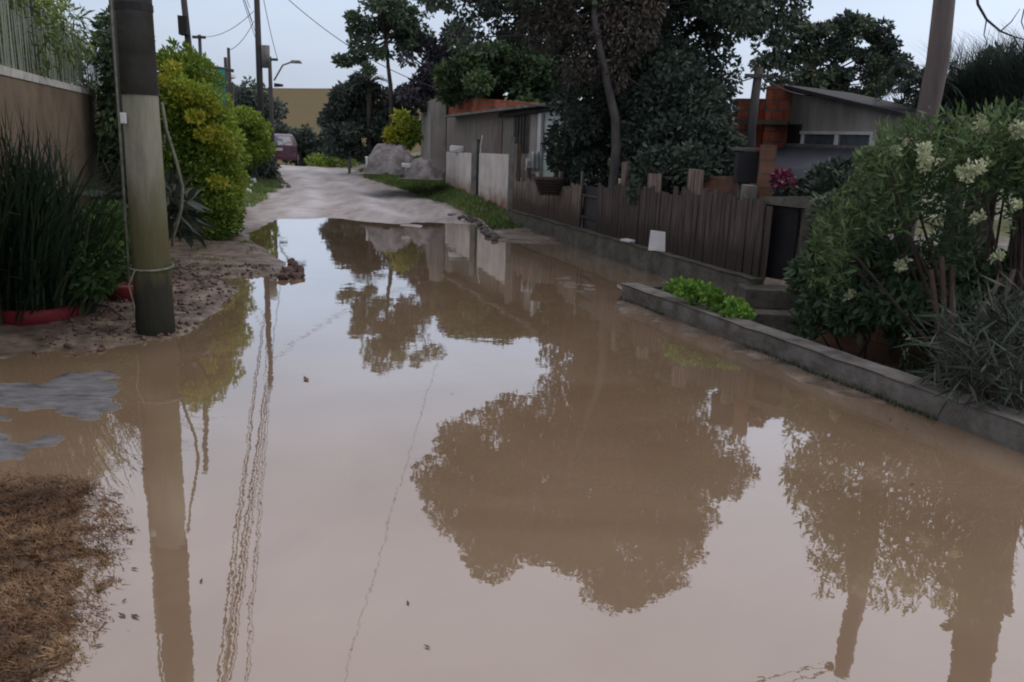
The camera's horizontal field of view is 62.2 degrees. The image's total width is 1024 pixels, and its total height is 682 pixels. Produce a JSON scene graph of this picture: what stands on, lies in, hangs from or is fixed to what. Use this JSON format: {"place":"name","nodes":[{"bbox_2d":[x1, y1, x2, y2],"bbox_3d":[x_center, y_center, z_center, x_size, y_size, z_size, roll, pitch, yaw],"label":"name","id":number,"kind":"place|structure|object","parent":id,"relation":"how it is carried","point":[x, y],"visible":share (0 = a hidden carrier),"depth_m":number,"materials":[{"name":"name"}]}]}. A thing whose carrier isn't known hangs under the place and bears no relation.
{"place":"outdoors","nodes":[
{"label":"outdoors","id":0,"kind":"place"},
{"bbox_2d":[244,165,490,230],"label":"road","id":1,"kind":"structure","parent":0,"point":[328,192],"depth_m":18.84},
{"bbox_2d":[348,157,350,173],"bbox_3d":[-5.459,-5.849,28.473,0.100,0.800,0.087,2,14,0],"label":"stake","id":2,"kind":"object","parent":1,"relation":"on","point":[349,165],"visible":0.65,"depth_m":28.43,"materials":[{"name":"wood"}]},
{"bbox_2d":[0,85,1012,681],"bbox_3d":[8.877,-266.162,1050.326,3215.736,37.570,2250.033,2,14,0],"label":"ground","id":3,"kind":"structure","parent":0,"point":[84,395],"depth_m":6.80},
{"bbox_2d":[0,0,70,36],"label":"overhanging shrub","id":4,"kind":"object","parent":3,"relation":"on","point":[41,6],"visible":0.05,"depth_m":12.96,"materials":[{"name":"green plant"}]},
{"bbox_2d":[2,304,85,325],"bbox_3d":[-4.088,-0.260,7.287,0.800,0.150,0.800,2,14,0],"label":"planter","id":5,"kind":"object","parent":3,"relation":"on","point":[39,317],"visible":0.41,"depth_m":6.96,"materials":[{"name":"red paint"}]},
{"bbox_2d":[0,75,104,326],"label":"garden wall","id":6,"kind":"structure","parent":3,"relation":"on","point":[49,104],"depth_m":9.60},
{"bbox_2d":[0,0,99,96],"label":"lath fence","id":7,"kind":"object","parent":6,"relation":"on","point":[13,72],"visible":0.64,"depth_m":9.02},
{"bbox_2d":[0,0,114,104],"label":"bamboo plant","id":8,"kind":"object","parent":3,"relation":"on","point":[56,15],"visible":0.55,"depth_m":10.28,"materials":[{"name":"green plant"}]},
{"bbox_2d":[0,467,138,681],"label":"dry grass","id":9,"kind":"structure","parent":3,"relation":"on","point":[30,616],"depth_m":3.27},
{"bbox_2d":[64,198,131,302],"bbox_3d":[-3.673,-0.748,7.708,0.668,1.051,1.579,-2,14,-15],"label":"leafy shrub","id":10,"kind":"object","parent":3,"relation":"on","point":[111,282],"visible":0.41,"depth_m":7.28,"materials":[{"name":"green plant"}]},
{"bbox_2d":[0,98,196,324],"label":"strap leaf plant","id":11,"kind":"object","parent":3,"relation":"on","point":[19,172],"visible":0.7,"depth_m":6.92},
{"bbox_2d":[0,173,203,316],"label":"strap leaf plant","id":12,"kind":"object","parent":3,"relation":"on","point":[88,303],"visible":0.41,"depth_m":6.99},
{"bbox_2d":[87,5,120,214],"bbox_3d":[-5.930,-3.412,13.017,1.083,3.343,2.523,-3,15,-19],"label":"climbing vine","id":13,"kind":"object","parent":3,"relation":"on","point":[103,58],"visible":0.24,"depth_m":12.13,"materials":[{"name":"green plant"}]},
{"bbox_2d":[92,303,126,319],"bbox_3d":[-3.470,-0.258,7.289,0.470,0.099,0.024,10,16,30],"label":"stick","id":14,"kind":"object","parent":3,"relation":"on","point":[109,307],"visible":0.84,"depth_m":7.27,"materials":[{"name":"wood"}]},
{"bbox_2d":[106,278,133,300],"bbox_3d":[-3.747,-0.496,8.298,0.540,0.150,0.540,2,14,0],"label":"planter","id":15,"kind":"object","parent":3,"relation":"on","point":[124,294],"visible":0.19,"depth_m":8.05,"materials":[{"name":"red paint"}]},
{"bbox_2d":[110,0,175,335],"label":"utility pole","id":16,"kind":"object","parent":3,"relation":"on","point":[138,116],"visible":0.98,"depth_m":6.55,"materials":[{"name":"grey concrete"}]},
{"bbox_2d":[109,0,131,270],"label":"cable","id":17,"kind":"object","parent":16,"relation":"attached to","point":[120,97],"visible":0.12,"depth_m":9.11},
{"bbox_2d":[160,102,183,246],"bbox_3d":[-2.762,-1.337,6.949,0.139,1.180,0.395,-3,15,-20],"label":"loose hose","id":18,"kind":"object","parent":16,"relation":"hanging from","point":[178,172],"visible":0.98,"depth_m":6.86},
{"bbox_2d":[77,156,220,252],"bbox_3d":[-4.045,-1.348,9.406,1.593,1.368,1.186,2,14,0],"label":"broad leaf plant","id":19,"kind":"object","parent":3,"relation":"on","point":[191,207],"visible":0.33,"depth_m":9.22,"materials":[{"name":"green plant"}]},
{"bbox_2d":[31,260,288,357],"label":"gravel and leaf litter","id":20,"kind":"structure","parent":3,"relation":"on","point":[143,337],"depth_m":7.81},
{"bbox_2d":[281,265,295,272],"bbox_3d":[-2.638,-0.829,10.004,0.186,0.099,0.185,3,25,-11],"label":"mud clod","id":21,"kind":"object","parent":20,"relation":"on","point":[287,269],"visible":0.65,"depth_m":9.97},
{"bbox_2d":[288,272,301,278],"bbox_3d":[-2.472,-0.742,9.677,0.175,0.072,0.113,14,23,-22],"label":"mud clod","id":22,"kind":"object","parent":20,"relation":"on","point":[295,275],"visible":0.99,"depth_m":9.65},
{"bbox_2d":[177,0,191,45],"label":"utility pole","id":23,"kind":"object","parent":3,"relation":"on","point":[183,26],"visible":0.36,"depth_m":15.96,"materials":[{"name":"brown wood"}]},
{"bbox_2d":[159,65,233,145],"bbox_3d":[-9.947,-6.984,26.791,2.409,3.901,1.800,2,14,0],"label":"hut","id":24,"kind":"object","parent":3,"relation":"on","point":[222,70],"visible":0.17,"depth_m":25.89,"materials":[{"name":"teal paint"}]},
{"bbox_2d":[192,35,205,62],"bbox_3d":[-11.968,-9.262,32.836,0.500,4.910,0.192,2,14,0],"label":"utility pole","id":25,"kind":"object","parent":3,"relation":"on","point":[198,37],"visible":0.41,"depth_m":32.26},
{"bbox_2d":[156,36,252,240],"bbox_3d":[-4.676,-2.936,12.589,1.745,3.032,2.168,2,14,0],"label":"hedge shrub","id":26,"kind":"object","parent":3,"relation":"on","point":[206,132],"visible":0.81,"depth_m":12.13,"materials":[{"name":"green plant"}]},
{"bbox_2d":[170,231,255,271],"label":"grass","id":27,"kind":"structure","parent":3,"relation":"on","point":[209,257],"depth_m":10.57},
{"bbox_2d":[224,57,228,108],"bbox_3d":[-10.224,-8.155,30.522,0.159,3.906,0.159,-4,15,-22],"label":"utility pole","id":28,"kind":"object","parent":3,"relation":"on","point":[225,66],"visible":0.29,"depth_m":30.15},
{"bbox_2d":[227,48,231,107],"bbox_3d":[-9.617,-7.869,29.043,0.138,4.124,0.138,-4,15,-22],"label":"utility pole","id":29,"kind":"object","parent":3,"relation":"on","point":[229,73],"visible":0.41,"depth_m":28.72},
{"bbox_2d":[231,74,235,106],"bbox_3d":[-10.697,-8.128,31.897,0.720,3.635,0.750,2,14,0],"label":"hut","id":30,"kind":"object","parent":3,"relation":"on","point":[233,77],"visible":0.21,"depth_m":31.82,"materials":[{"name":"paint"}]},
{"bbox_2d":[228,104,277,180],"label":"hedge shrub","id":31,"kind":"object","parent":3,"relation":"on","point":[257,134],"visible":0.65,"depth_m":21.67,"materials":[{"name":"green plant"}]},
{"bbox_2d":[237,171,283,214],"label":"grass","id":32,"kind":"structure","parent":3,"relation":"on","point":[268,186],"depth_m":20.11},
{"bbox_2d":[232,74,289,120],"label":"tree","id":33,"kind":"object","parent":3,"relation":"on","point":[246,96],"visible":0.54,"depth_m":56.99,"materials":[{"name":"green plant"}]},
{"bbox_2d":[240,156,281,179],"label":"dark undergrowth","id":34,"kind":"object","parent":3,"relation":"on","point":[271,170],"visible":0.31,"depth_m":23.42,"materials":[{"name":"green plant"}]},
{"bbox_2d":[254,0,269,127],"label":"utility pole","id":35,"kind":"object","parent":3,"relation":"on","point":[262,56],"visible":0.73,"depth_m":27.57,"materials":[{"name":"wood"}]},
{"bbox_2d":[264,2,277,58],"bbox_3d":[-8.944,-12.066,31.043,0.022,2.814,8.260,-1,14,-11],"label":"cable","id":36,"kind":"object","parent":35,"relation":"attached to","point":[270,31],"visible":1,"depth_m":31.94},
{"bbox_2d":[289,0,438,88],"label":"cable","id":37,"kind":"object","parent":35,"relation":"attached to","point":[359,52],"visible":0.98,"depth_m":25.86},
{"bbox_2d":[267,134,297,165],"bbox_3d":[-10.808,-8.893,39.361,1.700,1.436,3.818,-1,14,-14],"label":"parked car","id":38,"kind":"object","parent":3,"relation":"on","point":[286,146],"visible":0.56,"depth_m":37.79,"materials":[{"name":"red paint"}]},
{"bbox_2d":[277,274,288,279],"bbox_3d":[-2.580,-0.725,9.593,0.121,0.081,0.114,5,14,11],"label":"mud clod","id":39,"kind":"object","parent":3,"relation":"on","point":[282,276],"visible":1,"depth_m":9.55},
{"bbox_2d":[268,56,301,157],"bbox_3d":[-9.672,-9.508,35.848,1.684,4.758,0.239,2,14,0],"label":"utility pole","id":40,"kind":"object","parent":3,"relation":"on","point":[271,113],"visible":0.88,"depth_m":35.52,"materials":[{"name":"wood"}]},
{"bbox_2d":[287,260,297,265],"bbox_3d":[-2.704,-0.947,10.459,0.127,0.097,0.140,4,14,6],"label":"mud clod","id":41,"kind":"object","parent":3,"relation":"on","point":[290,263],"visible":0.59,"depth_m":10.41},
{"bbox_2d":[293,265,304,272],"bbox_3d":[-2.564,-0.854,10.099,0.163,0.124,0.161,2,14,1],"label":"mud clod","id":42,"kind":"object","parent":3,"relation":"on","point":[298,268],"visible":0.59,"depth_m":10.04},
{"bbox_2d":[266,117,346,166],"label":"tree","id":43,"kind":"object","parent":3,"relation":"on","point":[309,141],"visible":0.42,"depth_m":43.37,"materials":[{"name":"green plant"}]},
{"bbox_2d":[303,152,361,167],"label":"weedy bush","id":44,"kind":"object","parent":3,"relation":"on","point":[319,158],"visible":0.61,"depth_m":33.39,"materials":[{"name":"green plant"}]},
{"bbox_2d":[341,69,387,155],"bbox_3d":[-4.689,-7.261,28.089,1.624,3.375,1.742,8,15,23],"label":"palm tree","id":45,"kind":"object","parent":3,"relation":"on","point":[369,138],"visible":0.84,"depth_m":27.90,"materials":[{"name":"green plant"}]},
{"bbox_2d":[314,71,420,163],"bbox_3d":[-4.899,-7.382,28.640,3.813,3.326,3.153,7,15,19],"label":"rounded tree","id":46,"kind":"object","parent":3,"relation":"on","point":[342,124],"visible":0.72,"depth_m":28.03,"materials":[{"name":"green plant"}]},
{"bbox_2d":[360,143,414,174],"bbox_3d":[-2.990,-4.543,21.049,1.342,0.704,2.000,2,14,0],"label":"rubble heap","id":47,"kind":"object","parent":3,"relation":"on","point":[385,157],"visible":0.88,"depth_m":20.38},
{"bbox_2d":[331,0,453,144],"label":"sparse tree","id":48,"kind":"object","parent":3,"relation":"on","point":[401,17],"visible":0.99,"depth_m":25.95,"materials":[{"name":"green plant"}]},
{"bbox_2d":[381,107,423,175],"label":"yellow shrub","id":49,"kind":"object","parent":3,"relation":"on","point":[404,134],"visible":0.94,"depth_m":22.84,"materials":[{"name":"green plant"}]},
{"bbox_2d":[399,157,444,179],"bbox_3d":[-2.160,-4.222,20.606,1.005,0.490,1.600,2,14,0],"label":"gravel heap","id":50,"kind":"object","parent":3,"relation":"on","point":[424,168],"visible":0.94,"depth_m":20.04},
{"bbox_2d":[357,154,525,229],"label":"grass","id":51,"kind":"structure","parent":3,"relation":"on","point":[390,179],"depth_m":19.65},
{"bbox_2d":[383,18,504,115],"bbox_3d":[-2.173,-7.915,26.962,3.914,4.428,3.288,2,14,0],"label":"tree","id":52,"kind":"object","parent":3,"relation":"on","point":[417,95],"visible":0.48,"depth_m":26.14,"materials":[{"name":"green plant"}]},
{"bbox_2d":[421,95,536,172],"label":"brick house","id":53,"kind":"structure","parent":3,"relation":"on","point":[434,134],"depth_m":23.53,"materials":[{"name":"grey paint"}]},
{"bbox_2d":[446,135,518,211],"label":"wall","id":54,"kind":"structure","parent":3,"relation":"on","point":[486,176],"depth_m":18.28,"materials":[{"name":"white paint"}]},
{"bbox_2d":[450,145,463,152],"bbox_3d":[-1.326,-4.626,20.439,0.365,0.167,0.194,2,14,0],"label":"plastic bag","id":55,"kind":"object","parent":54,"relation":"on","point":[453,148],"visible":1,"depth_m":20.36,"materials":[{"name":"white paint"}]},
{"bbox_2d":[0,218,1023,681],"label":"puddle water","id":56,"kind":"structure","parent":3,"relation":"on","point":[482,454],"depth_m":4.12,"materials":[{"name":"liquid"}]},
{"bbox_2d":[430,31,596,108],"bbox_3d":[0.092,-6.524,22.716,4.564,3.716,3.312,2,14,0],"label":"tall tree","id":57,"kind":"object","parent":3,"relation":"on","point":[497,70],"visible":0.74,"depth_m":21.68,"materials":[{"name":"green plant"}]},
{"bbox_2d":[443,100,597,181],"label":"shack","id":58,"kind":"structure","parent":3,"relation":"on","point":[497,128],"depth_m":18.95,"materials":[{"name":"wood"}]},
{"bbox_2d":[494,118,502,152],"bbox_3d":[-0.310,-4.708,19.461,0.030,0.776,0.441,-4,15,-23],"label":"door","id":59,"kind":"structure","parent":58,"relation":"in","point":[498,128],"depth_m":19.43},
{"bbox_2d":[513,115,528,152],"bbox_3d":[0.194,-4.485,18.308,0.030,0.803,0.783,-4,15,-23],"label":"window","id":60,"kind":"structure","parent":58,"relation":"in","point":[519,115],"depth_m":18.21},
{"bbox_2d":[532,151,540,172],"bbox_3d":[0.459,-3.433,16.250,0.200,0.418,0.106,2,14,0],"label":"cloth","id":61,"kind":"object","parent":58,"relation":"hanging from","point":[536,161],"visible":0.93,"depth_m":16.25,"materials":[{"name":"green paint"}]},
{"bbox_2d":[540,112,609,214],"bbox_3d":[1.097,-2.845,14.272,1.264,2.102,1.910,2,14,0],"label":"dark bush","id":62,"kind":"object","parent":3,"relation":"on","point":[569,164],"visible":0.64,"depth_m":13.87,"materials":[{"name":"green plant"}]},
{"bbox_2d":[412,0,813,187],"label":"dark tree","id":63,"kind":"object","parent":3,"relation":"on","point":[627,40],"visible":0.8,"depth_m":12.26,"materials":[{"name":"green plant"}]},
{"bbox_2d":[508,209,765,297],"bbox_3d":[1.279,-1.183,12.523,0.200,0.808,7.733,-3,15,-19],"label":"concrete ledge","id":64,"kind":"object","parent":3,"relation":"on","point":[666,265],"visible":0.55,"depth_m":11.24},
{"bbox_2d":[620,238,635,242],"bbox_3d":[1.578,-1.365,11.532,0.105,0.046,0.278,-3,15,-19],"label":"white plank","id":65,"kind":"object","parent":64,"relation":"on","point":[628,240],"visible":1,"depth_m":11.49,"materials":[{"name":"paint"}]},
{"bbox_2d":[512,143,772,277],"bbox_3d":[1.384,-2.036,12.462,0.188,1.522,7.955,-3,15,-19],"label":"picket fence","id":66,"kind":"object","parent":64,"relation":"on","point":[695,220],"visible":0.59,"depth_m":10.48,"materials":[{"name":"wood"}]},
{"bbox_2d":[525,158,531,171],"bbox_3d":[0.308,-3.248,15.679,0.124,0.278,0.106,2,14,0],"label":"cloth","id":67,"kind":"object","parent":66,"relation":"hanging from","point":[528,163],"visible":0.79,"depth_m":15.67,"materials":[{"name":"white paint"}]},
{"bbox_2d":[534,176,565,195],"bbox_3d":[0.609,-2.515,13.784,0.526,0.294,0.300,2,14,0],"label":"wicker basket","id":68,"kind":"object","parent":66,"relation":"hanging from","point":[549,186],"visible":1,"depth_m":13.69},
{"bbox_2d":[759,196,811,280],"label":"garden gate","id":69,"kind":"structure","parent":66,"relation":"attached to","point":[784,230],"depth_m":8.81,"materials":[{"name":"metal"}]},
{"bbox_2d":[767,167,798,195],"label":"potted flowers","id":70,"kind":"object","parent":69,"relation":"on","point":[778,177],"visible":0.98,"depth_m":8.88,"materials":[{"name":"pink plant"}]},
{"bbox_2d":[648,230,664,251],"bbox_3d":[1.862,-1.266,10.760,0.240,0.256,0.033,8,9,13],"label":"white board","id":71,"kind":"object","parent":64,"relation":"on","point":[657,241],"visible":0.86,"depth_m":10.75,"materials":[{"name":"paint"}]},
{"bbox_2d":[646,285,709,292],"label":"kerb","id":72,"kind":"structure","parent":3,"relation":"on","point":[659,287],"depth_m":9.51,"materials":[{"name":"concrete"}]},
{"bbox_2d":[607,62,749,204],"bbox_3d":[2.332,-2.600,12.155,1.880,2.734,2.649,2,14,0],"label":"dark bush","id":73,"kind":"object","parent":3,"relation":"on","point":[675,140],"visible":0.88,"depth_m":11.67,"materials":[{"name":"green plant"}]},
{"bbox_2d":[630,176,755,196],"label":"brick wall","id":74,"kind":"structure","parent":3,"relation":"on","point":[726,184],"depth_m":10.87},
{"bbox_2d":[661,275,756,319],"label":"weeds","id":75,"kind":"object","parent":3,"relation":"on","point":[680,287],"visible":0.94,"depth_m":7.79,"materials":[{"name":"green plant"}]},
{"bbox_2d":[730,147,759,199],"bbox_3d":[2.617,-1.342,9.657,0.360,1.675,0.240,2,14,0],"label":"meter box","id":76,"kind":"object","parent":3,"relation":"on","point":[745,170],"visible":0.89,"depth_m":9.42,"materials":[{"name":"metal"}]},
{"bbox_2d":[744,67,773,151],"bbox_3d":[3.446,-2.505,12.330,0.400,2.815,0.170,2,14,0],"label":"service post","id":77,"kind":"object","parent":3,"relation":"on","point":[758,75],"visible":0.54,"depth_m":12.07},
{"bbox_2d":[515,78,752,107],"bbox_3d":[1.778,-4.230,14.598,0.017,0.434,6.247,-7,16,-33],"label":"cable","id":78,"kind":"object","parent":77,"relation":"attached to","point":[561,107],"visible":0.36,"depth_m":15.88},
{"bbox_2d":[762,78,811,95],"bbox_3d":[4.367,-3.904,13.060,0.017,0.199,2.732,13,18,38],"label":"cable","id":79,"kind":"object","parent":77,"relation":"attached to","point":[785,89],"visible":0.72,"depth_m":12.73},
{"bbox_2d":[756,145,776,205],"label":"brick pillar","id":80,"kind":"structure","parent":3,"relation":"on","point":[767,160],"depth_m":9.24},
{"bbox_2d":[737,284,815,340],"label":"garden steps","id":81,"kind":"structure","parent":3,"relation":"on","point":[771,305],"depth_m":8.67,"materials":[{"name":"concrete"}]},
{"bbox_2d":[619,296,937,420],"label":"grass","id":82,"kind":"structure","parent":3,"relation":"on","point":[894,403],"depth_m":6.06,"materials":[{"name":"green plant"}]},
{"bbox_2d":[709,147,873,184],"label":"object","id":83,"kind":"object","parent":3,"relation":"on","point":[799,160],"visible":0.34,"depth_m":12.54,"materials":[{"name":"metal"}]},
{"bbox_2d":[621,282,1023,453],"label":"concrete kerb","id":84,"kind":"structure","parent":3,"relation":"on","point":[1002,427],"depth_m":6.15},
{"bbox_2d":[746,7,914,98],"bbox_3d":[10.850,-8.334,29.929,6.154,6.462,2.670,3,14,6],"label":"spreading tree","id":85,"kind":"object","parent":3,"relation":"on","point":[849,25],"visible":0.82,"depth_m":29.10,"materials":[{"name":"green plant"}]},
{"bbox_2d":[804,189,858,284],"bbox_3d":[3.169,-0.635,8.412,0.631,1.744,0.492,2,14,0],"label":"sprig plant","id":86,"kind":"object","parent":3,"relation":"on","point":[814,208],"visible":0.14,"depth_m":8.29,"materials":[{"name":"green plant"}]},
{"bbox_2d":[796,154,873,237],"bbox_3d":[3.487,-1.055,9.306,0.885,1.958,1.280,6,14,15],"label":"dark bush","id":87,"kind":"object","parent":3,"relation":"on","point":[820,177],"visible":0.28,"depth_m":9.18,"materials":[{"name":"green plant"}]},
{"bbox_2d":[813,296,902,368],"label":"brick wall","id":88,"kind":"structure","parent":3,"relation":"on","point":[876,344],"depth_m":7.59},
{"bbox_2d":[781,219,939,364],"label":"garden plants","id":89,"kind":"object","parent":3,"relation":"on","point":[835,314],"visible":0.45,"depth_m":7.34,"materials":[{"name":"green plant"}]},
{"bbox_2d":[734,84,999,239],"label":"brick house","id":90,"kind":"structure","parent":3,"relation":"on","point":[821,118],"depth_m":13.44,"materials":[{"name":"grey paint"}]},
{"bbox_2d":[800,132,803,147],"bbox_3d":[4.742,-3.278,13.826,0.055,0.255,0.061,0,14,-8],"label":"window frame","id":91,"kind":"structure","parent":90,"relation":"in","point":[802,135],"depth_m":13.81,"materials":[{"name":"white paint"}]},
{"bbox_2d":[803,134,834,144],"bbox_3d":[4.821,-3.157,13.356,0.030,0.186,1.034,0,14,-8],"label":"window","id":92,"kind":"structure","parent":90,"relation":"in","point":[825,139],"depth_m":13.31,"materials":[{"name":"black glass"}]},
{"bbox_2d":[800,131,870,134],"bbox_3d":[4.879,-3.153,12.852,0.055,0.044,2.137,0,14,-8],"label":"window frame","id":93,"kind":"structure","parent":90,"relation":"in","point":[804,132],"depth_m":12.64,"materials":[{"name":"white paint"}]},
{"bbox_2d":[833,132,838,144],"bbox_3d":[4.892,-3.027,12.766,0.055,0.236,0.078,0,14,-8],"label":"window frame","id":94,"kind":"structure","parent":90,"relation":"in","point":[836,136],"depth_m":12.74,"materials":[{"name":"white paint"}]},
{"bbox_2d":[838,134,869,145],"bbox_3d":[4.964,-2.918,12.344,0.030,0.172,0.908,0,14,-8],"label":"window","id":95,"kind":"structure","parent":90,"relation":"in","point":[854,140],"depth_m":12.30,"materials":[{"name":"black glass"}]},
{"bbox_2d":[869,132,875,145],"bbox_3d":[5.024,-2.805,11.830,0.055,0.218,0.056,0,14,-8],"label":"window frame","id":96,"kind":"structure","parent":90,"relation":"in","point":[871,141],"depth_m":11.81,"materials":[{"name":"white paint"}]},
{"bbox_2d":[863,345,922,377],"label":"grass tuft","id":97,"kind":"object","parent":3,"relation":"on","point":[900,363],"visible":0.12,"depth_m":7.09,"materials":[{"name":"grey plant"}]},
{"bbox_2d":[798,95,1023,409],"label":"flowering shrub","id":98,"kind":"object","parent":3,"relation":"on","point":[880,201],"visible":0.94,"depth_m":6.32,"materials":[{"name":"green plant"}]},
{"bbox_2d":[870,58,972,114],"bbox_3d":[5.512,-2.216,11.766,1.308,3.269,1.398,2,14,0],"label":"palm tree","id":99,"kind":"object","parent":3,"relation":"on","point":[916,68],"visible":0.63,"depth_m":11.38,"materials":[{"name":"green plant"}]},
{"bbox_2d":[893,0,955,254],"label":"utility pole","id":100,"kind":"object","parent":3,"relation":"on","point":[938,56],"visible":0.25,"depth_m":7.95,"materials":[{"name":"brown wood"}]},
{"bbox_2d":[894,306,957,320],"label":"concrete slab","id":101,"kind":"structure","parent":3,"relation":"on","point":[924,312],"depth_m":6.62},
{"bbox_2d":[835,230,1023,386],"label":"undergrowth","id":102,"kind":"object","parent":3,"relation":"on","point":[961,287],"visible":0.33,"depth_m":6.87,"materials":[{"name":"green plant"}]},
{"bbox_2d":[871,35,1022,250],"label":"palm tree","id":103,"kind":"object","parent":3,"relation":"on","point":[966,74],"visible":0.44,"depth_m":11.46,"materials":[{"name":"green plant"}]},
{"bbox_2d":[908,261,1002,371],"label":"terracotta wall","id":104,"kind":"structure","parent":3,"relation":"on","point":[915,351],"depth_m":8.53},
{"bbox_2d":[892,42,1022,249],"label":"dark shrub tree","id":105,"kind":"object","parent":3,"relation":"on","point":[907,96],"visible":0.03,"depth_m":12.80,"materials":[{"name":"green plant"}]},
{"bbox_2d":[892,259,1023,421],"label":"twiggy plant","id":106,"kind":"object","parent":3,"relation":"on","point":[1007,349],"visible":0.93,"depth_m":5.33,"materials":[{"name":"green plant"}]},
{"bbox_2d":[898,342,1022,411],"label":"ground cover","id":107,"kind":"object","parent":3,"relation":"on","point":[915,366],"depth_m":8.25,"materials":[{"name":"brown plant"}]},
{"bbox_2d":[916,23,1023,254],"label":"palm tree","id":108,"kind":"object","parent":3,"relation":"on","point":[1000,97],"visible":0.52,"depth_m":11.21,"materials":[{"name":"green plant"}]},
{"bbox_2d":[952,23,1023,252],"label":"palm tree","id":109,"kind":"object","parent":3,"relation":"on","point":[1020,98],"visible":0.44,"depth_m":10.97,"materials":[{"name":"green plant"}]},
{"bbox_2d":[976,0,1023,55],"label":"bare branches","id":110,"kind":"object","parent":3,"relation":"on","point":[986,18],"visible":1,"depth_m":8.92,"materials":[{"name":"brown plant"}]},
{"bbox_2d":[995,205,1023,411],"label":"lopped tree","id":111,"kind":"object","parent":3,"relation":"on","point":[1023,286],"visible":0.1,"depth_m":6.88,"materials":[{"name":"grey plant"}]},
{"bbox_2d":[3,0,1023,111],"label":"sky","id":112,"kind":"structure","parent":0,"point":[295,36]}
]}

